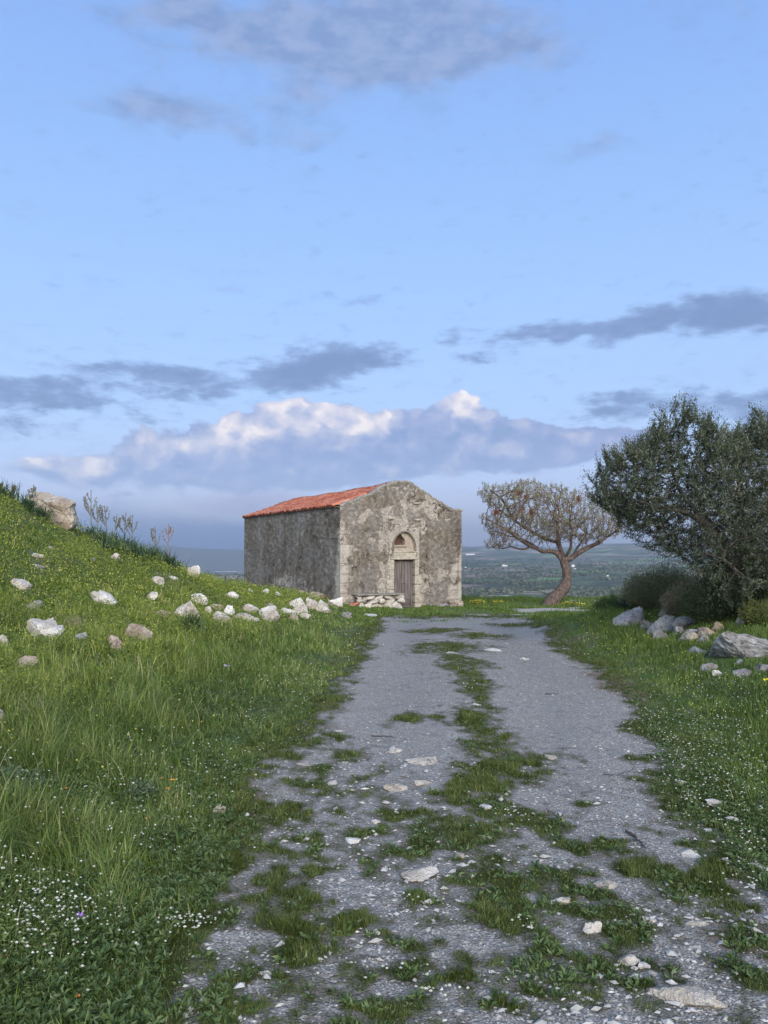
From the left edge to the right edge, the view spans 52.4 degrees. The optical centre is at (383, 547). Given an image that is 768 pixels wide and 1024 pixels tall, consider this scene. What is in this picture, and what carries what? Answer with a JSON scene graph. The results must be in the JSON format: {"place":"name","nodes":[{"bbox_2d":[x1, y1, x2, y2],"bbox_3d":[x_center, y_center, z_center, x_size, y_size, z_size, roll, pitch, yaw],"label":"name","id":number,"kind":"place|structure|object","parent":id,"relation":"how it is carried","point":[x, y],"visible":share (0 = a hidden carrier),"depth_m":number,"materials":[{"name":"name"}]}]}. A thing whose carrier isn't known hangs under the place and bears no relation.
{"place":"outdoors","nodes":[
{"label":"outdoors","id":0,"kind":"place"},
{"bbox_2d":[131,543,243,570],"bbox_3d":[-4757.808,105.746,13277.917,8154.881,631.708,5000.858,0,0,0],"label":"mountain","id":1,"kind":"structure","parent":0,"point":[217,560],"depth_m":13186.38,"materials":[{"name":"blue"}]},
{"bbox_2d":[0,0,767,549],"bbox_3d":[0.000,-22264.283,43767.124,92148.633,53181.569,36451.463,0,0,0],"label":"sky","id":2,"kind":"structure","parent":0,"point":[262,254],"depth_m":55647.77,"materials":[{"name":"blue"}]},
{"bbox_2d":[0,498,767,1007],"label":"ground","id":3,"kind":"structure","parent":0,"point":[528,610],"depth_m":12.36,"materials":[{"name":"plant"}]},
{"bbox_2d":[0,480,17,497],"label":"asphodel","id":4,"kind":"object","parent":3,"relation":"on","point":[4,491],"visible":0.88,"depth_m":16.20,"materials":[{"name":"green plant"}]},
{"bbox_2d":[6,481,19,500],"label":"asphodel","id":5,"kind":"object","parent":3,"relation":"on","point":[12,493],"visible":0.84,"depth_m":16.40,"materials":[{"name":"green plant"}]},
{"bbox_2d":[11,578,31,590],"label":"stone","id":6,"kind":"object","parent":3,"relation":"on","point":[22,583],"visible":0.67,"depth_m":11.91,"materials":[{"name":"stone"}]},
{"bbox_2d":[17,655,38,667],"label":"stone","id":7,"kind":"object","parent":3,"relation":"on","point":[28,658],"visible":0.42,"depth_m":8.00,"materials":[{"name":"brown stone"}]},
{"bbox_2d":[0,761,57,791],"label":"weed tuft","id":8,"kind":"object","parent":3,"relation":"on","point":[18,774],"visible":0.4,"depth_m":4.89,"materials":[{"name":"green plant"}]},
{"bbox_2d":[14,492,44,511],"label":"grass tuft","id":9,"kind":"object","parent":3,"relation":"on","point":[26,502],"visible":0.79,"depth_m":16.13,"materials":[{"name":"green plant"}]},
{"bbox_2d":[23,485,36,499],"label":"asphodel","id":10,"kind":"object","parent":3,"relation":"on","point":[33,490],"visible":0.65,"depth_m":16.80,"materials":[{"name":"grey plant"}]},
{"bbox_2d":[30,502,54,520],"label":"grass tuft","id":11,"kind":"object","parent":3,"relation":"on","point":[40,512],"visible":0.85,"depth_m":16.16,"materials":[{"name":"green plant"}]},
{"bbox_2d":[26,618,64,637],"bbox_3d":[-4.256,1.053,9.760,0.517,0.327,0.391,0,0,0],"label":"stone","id":12,"kind":"object","parent":3,"relation":"on","point":[50,626],"visible":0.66,"depth_m":9.68,"materials":[{"name":"white stone"}]},
{"bbox_2d":[27,492,78,529],"bbox_3d":[-7.196,-0.737,16.921,1.109,0.987,0.792,0,0,0],"label":"boulder","id":13,"kind":"object","parent":3,"relation":"on","point":[64,515],"visible":0.52,"depth_m":16.70,"materials":[{"name":"stone"}]},
{"bbox_2d":[62,613,89,627],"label":"grass tuft","id":14,"kind":"object","parent":3,"relation":"on","point":[73,622],"visible":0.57,"depth_m":10.49,"materials":[{"name":"plant"}]},
{"bbox_2d":[79,492,102,538],"bbox_3d":[-6.578,-0.718,17.625,0.664,1.161,0.614,0,0,0],"label":"asphodel","id":15,"kind":"object","parent":3,"relation":"on","point":[92,529],"visible":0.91,"depth_m":17.59,"materials":[{"name":"brown plant"}]},
{"bbox_2d":[85,501,106,540],"bbox_3d":[-6.484,-0.575,17.769,0.774,0.973,0.493,0,0,10],"label":"asphodel","id":16,"kind":"object","parent":3,"relation":"on","point":[97,513],"visible":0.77,"depth_m":17.79,"materials":[{"name":"brown plant"}]},
{"bbox_2d":[91,590,116,604],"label":"stone","id":17,"kind":"object","parent":3,"relation":"on","point":[104,596],"visible":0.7,"depth_m":12.54,"materials":[{"name":"white stone"}]},
{"bbox_2d":[87,531,129,548],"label":"grass tuft","id":18,"kind":"object","parent":3,"relation":"on","point":[109,544],"visible":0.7,"depth_m":17.32,"materials":[{"name":"green plant"}]},
{"bbox_2d":[99,506,118,541],"bbox_3d":[-6.440,-0.497,18.046,0.746,0.968,0.618,0,0,-19],"label":"asphodel","id":19,"kind":"object","parent":3,"relation":"on","point":[105,517],"visible":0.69,"depth_m":17.99,"materials":[{"name":"brown plant"}]},
{"bbox_2d":[108,635,121,649],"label":"stone","id":20,"kind":"object","parent":3,"relation":"on","point":[113,638],"visible":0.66,"depth_m":9.41,"materials":[{"name":"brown stone"}]},
{"bbox_2d":[112,514,121,544],"bbox_3d":[-6.308,-0.376,18.283,0.528,0.830,0.619,0,0,0],"label":"asphodel","id":21,"kind":"object","parent":3,"relation":"on","point":[116,527],"visible":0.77,"depth_m":18.29,"materials":[{"name":"brown plant"}]},
{"bbox_2d":[118,514,137,549],"bbox_3d":[-6.208,-0.385,18.589,0.730,0.928,0.556,0,0,35],"label":"asphodel","id":22,"kind":"object","parent":3,"relation":"on","point":[128,523],"visible":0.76,"depth_m":18.59,"materials":[{"name":"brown plant"}]},
{"bbox_2d":[122,515,140,544],"bbox_3d":[-6.071,-0.320,18.784,0.609,0.939,0.841,0,0,0],"label":"asphodel","id":23,"kind":"object","parent":3,"relation":"on","point":[130,524],"visible":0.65,"depth_m":18.81,"materials":[{"name":"brown plant"}]},
{"bbox_2d":[114,537,154,556],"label":"grass tuft","id":24,"kind":"object","parent":3,"relation":"on","point":[140,550],"visible":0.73,"depth_m":18.20,"materials":[{"name":"green plant"}]},
{"bbox_2d":[125,623,151,639],"bbox_3d":[-3.219,1.149,10.213,0.344,0.326,0.226,0,0,-37],"label":"stone","id":25,"kind":"object","parent":3,"relation":"on","point":[140,629],"visible":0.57,"depth_m":10.14,"materials":[{"name":"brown stone"}]},
{"bbox_2d":[122,777,163,800],"bbox_3d":[-1.570,1.590,5.077,0.257,0.193,0.222,0,0,0],"label":"weed tuft","id":26,"kind":"object","parent":3,"relation":"on","point":[142,789],"visible":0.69,"depth_m":5.06,"materials":[{"name":"plant"}]},
{"bbox_2d":[147,591,157,599],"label":"stone","id":27,"kind":"object","parent":3,"relation":"on","point":[153,595],"visible":0.69,"depth_m":14.60,"materials":[{"name":"stone"}]},
{"bbox_2d":[144,543,170,560],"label":"grass tuft","id":28,"kind":"object","parent":3,"relation":"on","point":[155,552],"visible":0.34,"depth_m":19.15,"materials":[{"name":"green plant"}]},
{"bbox_2d":[151,576,163,584],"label":"stone","id":29,"kind":"object","parent":3,"relation":"on","point":[158,579],"visible":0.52,"depth_m":17.02,"materials":[{"name":"stone"}]},
{"bbox_2d":[0,641,315,1023],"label":"tall grass","id":30,"kind":"structure","parent":3,"relation":"on","point":[13,829],"depth_m":5.08,"materials":[{"name":"plant"}]},
{"bbox_2d":[150,528,168,561],"bbox_3d":[-5.805,-0.083,19.620,0.711,0.935,0.709,0,0,27],"label":"asphodel","id":31,"kind":"object","parent":3,"relation":"on","point":[154,537],"visible":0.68,"depth_m":19.59,"materials":[{"name":"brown plant"}]},
{"bbox_2d":[0,572,337,1023],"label":"leafy ground cover","id":32,"kind":"object","parent":3,"relation":"on","point":[6,945],"visible":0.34,"depth_m":4.09,"materials":[{"name":"plant"}]},
{"bbox_2d":[162,526,176,567],"bbox_3d":[-5.525,-0.046,19.995,0.720,1.138,0.570,0,0,23],"label":"asphodel","id":33,"kind":"object","parent":3,"relation":"on","point":[169,531],"visible":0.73,"depth_m":20.00,"materials":[{"name":"brown plant"}]},
{"bbox_2d":[0,482,344,757],"bbox_3d":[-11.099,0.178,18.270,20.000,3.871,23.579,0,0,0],"label":"leafy ground cover","id":34,"kind":"object","parent":3,"relation":"on","point":[221,582],"visible":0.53,"depth_m":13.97,"materials":[{"name":"plant"}]},
{"bbox_2d":[160,555,190,568],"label":"grass tuft","id":35,"kind":"object","parent":3,"relation":"on","point":[177,565],"visible":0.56,"depth_m":19.96,"materials":[{"name":"green plant"}]},
{"bbox_2d":[0,505,372,701],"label":"meadow grass","id":36,"kind":"structure","parent":3,"relation":"on","point":[309,633],"depth_m":12.02,"materials":[{"name":"plant"}]},
{"bbox_2d":[175,600,199,617],"bbox_3d":[-3.472,1.158,13.728,0.496,0.463,0.397,0,0,0],"label":"stone","id":37,"kind":"object","parent":3,"relation":"on","point":[184,607],"visible":0.38,"depth_m":13.59,"materials":[{"name":"stone"}]},
{"bbox_2d":[173,611,206,632],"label":"grass tuft","id":38,"kind":"object","parent":3,"relation":"on","point":[192,622],"visible":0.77,"depth_m":12.41,"materials":[{"name":"green plant"}]},
{"bbox_2d":[187,565,200,577],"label":"stone","id":39,"kind":"object","parent":3,"relation":"on","point":[196,569],"visible":0.53,"depth_m":20.52,"materials":[{"name":"white stone"}]},
{"bbox_2d":[191,593,207,604],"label":"stone","id":40,"kind":"object","parent":3,"relation":"on","point":[204,597],"visible":0.43,"depth_m":17.04,"materials":[{"name":"white stone"}]},
{"bbox_2d":[212,611,230,622],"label":"stone","id":41,"kind":"object","parent":3,"relation":"on","point":[223,616],"visible":0.47,"depth_m":14.92,"materials":[{"name":"stone"}]},
{"bbox_2d":[224,605,234,615],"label":"stone","id":42,"kind":"object","parent":3,"relation":"on","point":[226,609],"visible":0.52,"depth_m":16.51,"materials":[{"name":"white stone"}]},
{"bbox_2d":[234,612,259,622],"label":"stone","id":43,"kind":"object","parent":3,"relation":"on","point":[247,615],"visible":0.35,"depth_m":16.28,"materials":[{"name":"stone"}]},
{"bbox_2d":[242,604,258,613],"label":"stone","id":44,"kind":"object","parent":3,"relation":"on","point":[248,607],"visible":0.61,"depth_m":17.76,"materials":[{"name":"stone"}]},
{"bbox_2d":[258,605,276,616],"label":"stone","id":45,"kind":"object","parent":3,"relation":"on","point":[265,610],"visible":0.46,"depth_m":17.59,"materials":[{"name":"white stone"}]},
{"bbox_2d":[262,610,279,621],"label":"stone","id":46,"kind":"object","parent":3,"relation":"on","point":[276,616],"visible":0.64,"depth_m":17.12,"materials":[{"name":"stone"}]},
{"bbox_2d":[289,598,304,606],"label":"stone","id":47,"kind":"object","parent":3,"relation":"on","point":[299,600],"visible":0.48,"depth_m":23.46,"materials":[{"name":"white stone"}]},
{"bbox_2d":[294,604,307,614],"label":"stone","id":48,"kind":"object","parent":3,"relation":"on","point":[303,607],"visible":0.65,"depth_m":20.85,"materials":[{"name":"stone"}]},
{"bbox_2d":[306,598,318,608],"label":"stone","id":49,"kind":"object","parent":3,"relation":"on","point":[313,604],"visible":0.73,"depth_m":23.62,"materials":[{"name":"stone"}]},
{"bbox_2d":[316,599,328,610],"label":"stone","id":50,"kind":"object","parent":3,"relation":"on","point":[321,605],"visible":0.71,"depth_m":23.39,"materials":[{"name":"stone"}]},
{"bbox_2d":[328,597,342,606],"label":"stone","id":51,"kind":"object","parent":3,"relation":"on","point":[338,602],"visible":0.59,"depth_m":26.57,"materials":[{"name":"white stone"}]},
{"bbox_2d":[242,480,462,606],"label":"chapel","id":52,"kind":"structure","parent":3,"relation":"on","point":[399,536],"depth_m":30.11,"materials":[{"name":"stone"}]},
{"bbox_2d":[394,561,404,600],"bbox_3d":[0.558,1.410,29.803,0.493,1.800,0.098,0,0,-26],"label":"door leaf","id":53,"kind":"structure","parent":52,"relation":"in","point":[397,564],"depth_m":29.80,"materials":[{"name":"brown wood"}]},
{"bbox_2d":[401,561,409,606],"bbox_3d":[0.832,1.406,29.979,0.396,1.791,0.056,0,0,-26],"label":"door leaf","id":54,"kind":"structure","parent":52,"relation":"in","point":[405,565],"depth_m":29.96,"materials":[{"name":"brown wood"}]},
{"bbox_2d":[353,593,404,608],"bbox_3d":[-0.177,2.073,29.014,2.000,0.734,0.479,0,0,-26],"label":"stone bench","id":55,"kind":"object","parent":3,"relation":"on","point":[383,599],"visible":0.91,"depth_m":28.88,"materials":[{"name":"stone"}]},
{"bbox_2d":[5,621,761,996],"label":"clover stalks","id":56,"kind":"object","parent":3,"relation":"on","point":[221,783],"visible":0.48,"depth_m":4.81,"materials":[{"name":"plant"}]},
{"bbox_2d":[0,623,767,1023],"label":"broad leaved herbs","id":57,"kind":"object","parent":3,"relation":"on","point":[120,1005],"visible":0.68,"depth_m":3.67,"materials":[{"name":"plant"}]},
{"bbox_2d":[0,607,767,996],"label":"clover flowers","id":58,"kind":"object","parent":3,"relation":"on","point":[392,891],"visible":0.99,"depth_m":3.70,"materials":[{"name":"plant"}]},
{"bbox_2d":[0,499,767,781],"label":"yellow wildflowers","id":59,"kind":"object","parent":3,"relation":"on","point":[102,766],"visible":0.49,"depth_m":13.16,"materials":[{"name":"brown plant"}]},
{"bbox_2d":[244,583,619,622],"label":"plateau turf","id":60,"kind":"structure","parent":3,"relation":"on","point":[500,607],"depth_m":28.43,"materials":[{"name":"green plant"}]},
{"bbox_2d":[401,820,469,844],"bbox_3d":[0.315,1.710,4.614,0.511,0.109,0.450,0,0,0],"label":"weed tuft","id":61,"kind":"object","parent":3,"relation":"on","point":[430,829],"visible":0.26,"depth_m":4.62,"materials":[{"name":"green plant"}]},
{"bbox_2d":[502,953,587,994],"bbox_3d":[0.612,1.668,3.005,0.346,0.121,0.267,0,0,0],"label":"weed tuft","id":62,"kind":"object","parent":3,"relation":"on","point":[519,964],"visible":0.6,"depth_m":3.01,"materials":[{"name":"plant"}]},
{"bbox_2d":[477,477,625,605],"bbox_3d":[6.637,-0.119,31.006,5.861,5.377,4.902,0,0,0],"label":"bare tree","id":63,"kind":"object","parent":3,"relation":"on","point":[558,594],"visible":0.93,"depth_m":30.70,"materials":[{"name":"brown plant"}]},
{"bbox_2d":[519,893,588,916],"bbox_3d":[0.790,1.686,3.623,0.365,0.106,0.294,0,0,0],"label":"weed tuft","id":64,"kind":"object","parent":3,"relation":"on","point":[551,911],"visible":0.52,"depth_m":3.62,"materials":[{"name":"plant"}]},
{"bbox_2d":[582,921,601,934],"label":"stone","id":65,"kind":"object","parent":3,"relation":"on","point":[592,927],"visible":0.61,"depth_m":3.38,"materials":[{"name":"stone"}]},
{"bbox_2d":[588,591,623,609],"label":"verge weed","id":66,"kind":"object","parent":3,"relation":"on","point":[604,601],"visible":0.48,"depth_m":18.92,"materials":[{"name":"green plant"}]},
{"bbox_2d":[612,606,644,625],"bbox_3d":[5.025,1.502,15.884,0.734,0.573,0.587,0,0,0],"label":"rock","id":67,"kind":"object","parent":3,"relation":"on","point":[626,617],"visible":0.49,"depth_m":15.89,"materials":[{"name":"stone"}]},
{"bbox_2d":[613,598,644,610],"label":"juniper shrub","id":68,"kind":"object","parent":3,"relation":"on","point":[624,605],"visible":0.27,"depth_m":17.39,"materials":[{"name":"green plant"}]},
{"bbox_2d":[640,620,652,628],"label":"rock","id":69,"kind":"object","parent":3,"relation":"on","point":[644,623],"visible":0.48,"depth_m":15.11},
{"bbox_2d":[614,557,705,610],"bbox_3d":[6.136,0.828,16.973,2.213,1.437,1.624,0,0,0],"label":"broom shrub","id":70,"kind":"object","parent":3,"relation":"on","point":[645,591],"visible":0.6,"depth_m":16.83,"materials":[{"name":"green plant"}]},
{"bbox_2d":[652,631,669,638],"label":"rock","id":71,"kind":"object","parent":3,"relation":"on","point":[658,633],"visible":0.34,"depth_m":13.85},
{"bbox_2d":[649,615,674,633],"bbox_3d":[5.223,1.520,14.524,0.534,0.539,0.428,0,0,0],"label":"rock","id":72,"kind":"object","parent":3,"relation":"on","point":[664,622],"visible":0.45,"depth_m":14.47,"materials":[{"name":"stone"}]},
{"bbox_2d":[581,391,767,611],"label":"olive tree","id":73,"kind":"object","parent":3,"relation":"on","point":[744,528],"visible":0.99,"depth_m":13.32,"materials":[{"name":"green plant"}]},
{"bbox_2d":[673,625,684,633],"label":"rock","id":74,"kind":"object","parent":3,"relation":"on","point":[676,629],"visible":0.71,"depth_m":13.76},
{"bbox_2d":[655,577,711,616],"bbox_3d":[6.172,0.990,15.618,1.498,0.994,1.232,0,0,0],"label":"broom shrub","id":75,"kind":"object","parent":3,"relation":"on","point":[669,604],"visible":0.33,"depth_m":15.55,"materials":[{"name":"plant"}]},
{"bbox_2d":[670,616,696,629],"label":"rock","id":76,"kind":"object","parent":3,"relation":"on","point":[685,622],"visible":0.45,"depth_m":14.08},
{"bbox_2d":[679,629,696,640],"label":"rock","id":77,"kind":"object","parent":3,"relation":"on","point":[685,633],"visible":0.33,"depth_m":12.95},
{"bbox_2d":[678,848,699,857],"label":"stone","id":78,"kind":"object","parent":3,"relation":"on","point":[689,852],"visible":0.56,"depth_m":4.20,"materials":[{"name":"stone"}]},
{"bbox_2d":[685,632,697,641],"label":"rock","id":79,"kind":"object","parent":3,"relation":"on","point":[691,636],"visible":0.6,"depth_m":12.73,"materials":[{"name":"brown stone"}]},
{"bbox_2d":[685,920,707,925],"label":"stone","id":80,"kind":"object","parent":3,"relation":"on","point":[695,922],"visible":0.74,"depth_m":3.40,"materials":[{"name":"stone"}]},
{"bbox_2d":[697,627,713,636],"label":"rock","id":81,"kind":"object","parent":3,"relation":"on","point":[701,630],"visible":0.56,"depth_m":12.69,"materials":[{"name":"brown stone"}]},
{"bbox_2d":[700,663,717,670],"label":"rock","id":82,"kind":"object","parent":3,"relation":"on","point":[704,667],"visible":0.59,"depth_m":10.17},
{"bbox_2d":[705,799,721,806],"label":"stone","id":83,"kind":"object","parent":3,"relation":"on","point":[709,802],"visible":0.9,"depth_m":5.13,"materials":[{"name":"white stone"}]},
{"bbox_2d":[673,565,757,625],"bbox_3d":[5.826,0.815,13.613,1.661,1.373,1.323,0,0,0],"label":"dark shrub","id":84,"kind":"object","parent":3,"relation":"on","point":[699,607],"visible":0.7,"depth_m":13.41,"materials":[{"name":"green plant"}]},
{"bbox_2d":[711,622,723,630],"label":"rock","id":85,"kind":"object","parent":3,"relation":"on","point":[717,625],"visible":0.5,"depth_m":12.94,"materials":[{"name":"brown stone"}]},
{"bbox_2d":[708,631,767,657],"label":"rock","id":86,"kind":"object","parent":3,"relation":"on","point":[728,644],"visible":0.69,"depth_m":10.35,"materials":[{"name":"stone"}]},
{"bbox_2d":[717,775,763,802],"bbox_3d":[2.414,1.613,5.230,0.349,0.205,0.320,0,0,-32],"label":"grass tuft","id":87,"kind":"object","parent":3,"relation":"on","point":[744,795],"visible":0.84,"depth_m":5.24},
{"bbox_2d":[717,541,767,608],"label":"dark shrub","id":88,"kind":"object","parent":3,"relation":"on","point":[759,594],"visible":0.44,"depth_m":13.03,"materials":[{"name":"green plant"}]},
{"bbox_2d":[733,668,751,676],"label":"rock","id":89,"kind":"object","parent":3,"relation":"on","point":[740,672],"visible":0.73,"depth_m":9.54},
{"bbox_2d":[735,597,767,625],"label":"verge weed","id":90,"kind":"object","parent":3,"relation":"on","point":[752,615],"visible":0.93,"depth_m":12.44,"materials":[{"name":"green plant"}]},
{"bbox_2d":[755,664,767,671],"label":"rock","id":91,"kind":"object","parent":3,"relation":"on","point":[760,666],"visible":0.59,"depth_m":9.61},
{"bbox_2d":[140,615,767,1023],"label":"gravel track","id":92,"kind":"structure","parent":0,"point":[525,635],"depth_m":4.54,"materials":[{"name":"gravel"}]},
{"bbox_2d":[345,837,360,843],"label":"stone","id":93,"kind":"object","parent":92,"relation":"on","point":[351,840],"visible":1,"depth_m":4.45,"materials":[{"name":"white stone"}]},
{"bbox_2d":[387,747,402,752],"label":"stone","id":94,"kind":"object","parent":92,"relation":"on","point":[394,750],"visible":1,"depth_m":6.62,"materials":[{"name":"stone"}]},
{"bbox_2d":[383,783,407,791],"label":"stone","id":95,"kind":"object","parent":92,"relation":"on","point":[394,787],"visible":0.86,"depth_m":5.49,"materials":[{"name":"stone"}]},
{"bbox_2d":[399,865,438,881],"bbox_3d":[0.185,1.666,3.954,0.202,0.070,0.113,0,0,-16],"label":"stone","id":96,"kind":"object","parent":92,"relation":"on","point":[421,874],"visible":1,"depth_m":3.95,"materials":[{"name":"stone"}]},
{"bbox_2d":[409,780,431,785],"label":"stone","id":97,"kind":"object","parent":92,"relation":"on","point":[419,782],"visible":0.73,"depth_m":5.60,"materials":[{"name":"stone"}]},
{"bbox_2d":[404,756,437,765],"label":"stone","id":98,"kind":"object","parent":92,"relation":"on","point":[425,761],"visible":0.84,"depth_m":6.22,"materials":[{"name":"stone"}]},
{"bbox_2d":[75,613,767,1023],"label":"moss","id":99,"kind":"object","parent":92,"relation":"on","point":[713,867],"visible":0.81,"depth_m":3.99,"materials":[{"name":"plant"}]},
{"bbox_2d":[549,896,569,904],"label":"stone","id":100,"kind":"object","parent":92,"relation":"on","point":[565,900],"visible":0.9,"depth_m":3.64,"materials":[{"name":"stone"}]},
{"bbox_2d":[593,879,617,888],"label":"stone","id":101,"kind":"object","parent":92,"relation":"on","point":[603,883],"visible":0.94,"depth_m":3.84,"materials":[{"name":"stone"}]},
{"bbox_2d":[617,954,640,965],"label":"stone","id":102,"kind":"object","parent":92,"relation":"on","point":[630,959],"visible":1,"depth_m":3.11,"materials":[{"name":"stone"}]},
{"bbox_2d":[638,961,650,968],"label":"stone","id":103,"kind":"object","parent":92,"relation":"on","point":[643,965],"visible":1,"depth_m":3.07,"materials":[{"name":"white stone"}]},
{"bbox_2d":[646,983,727,1007],"bbox_3d":[1.100,1.639,2.833,0.261,0.070,0.151,0,0,0],"label":"stone","id":104,"kind":"object","parent":92,"relation":"on","point":[693,994],"visible":0.95,"depth_m":2.82,"materials":[{"name":"stone"}]},
{"bbox_2d":[200,544,767,597],"bbox_3d":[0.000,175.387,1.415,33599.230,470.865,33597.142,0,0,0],"label":"valley","id":105,"kind":"structure","parent":0,"point":[610,554],"depth_m":4767.44,"materials":[{"name":"plant"}]},
{"bbox_2d":[203,559,709,597],"bbox_3d":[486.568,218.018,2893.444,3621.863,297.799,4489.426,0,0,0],"label":"olive grove","id":106,"kind":"object","parent":105,"relation":"on","point":[482,592],"visible":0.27,"depth_m":2467.07,"materials":[{"name":"plant"}]},
{"bbox_2d":[462,542,682,547],"bbox_3d":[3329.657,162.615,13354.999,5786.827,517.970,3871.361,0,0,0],"label":"sea","id":107,"kind":"structure","parent":0,"point":[520,546],"depth_m":13348.19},
{"bbox_2d":[513,600,767,841],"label":"verge grass","id":108,"kind":"structure","parent":0,"point":[758,630],"depth_m":10.07,"materials":[{"name":"plant"}]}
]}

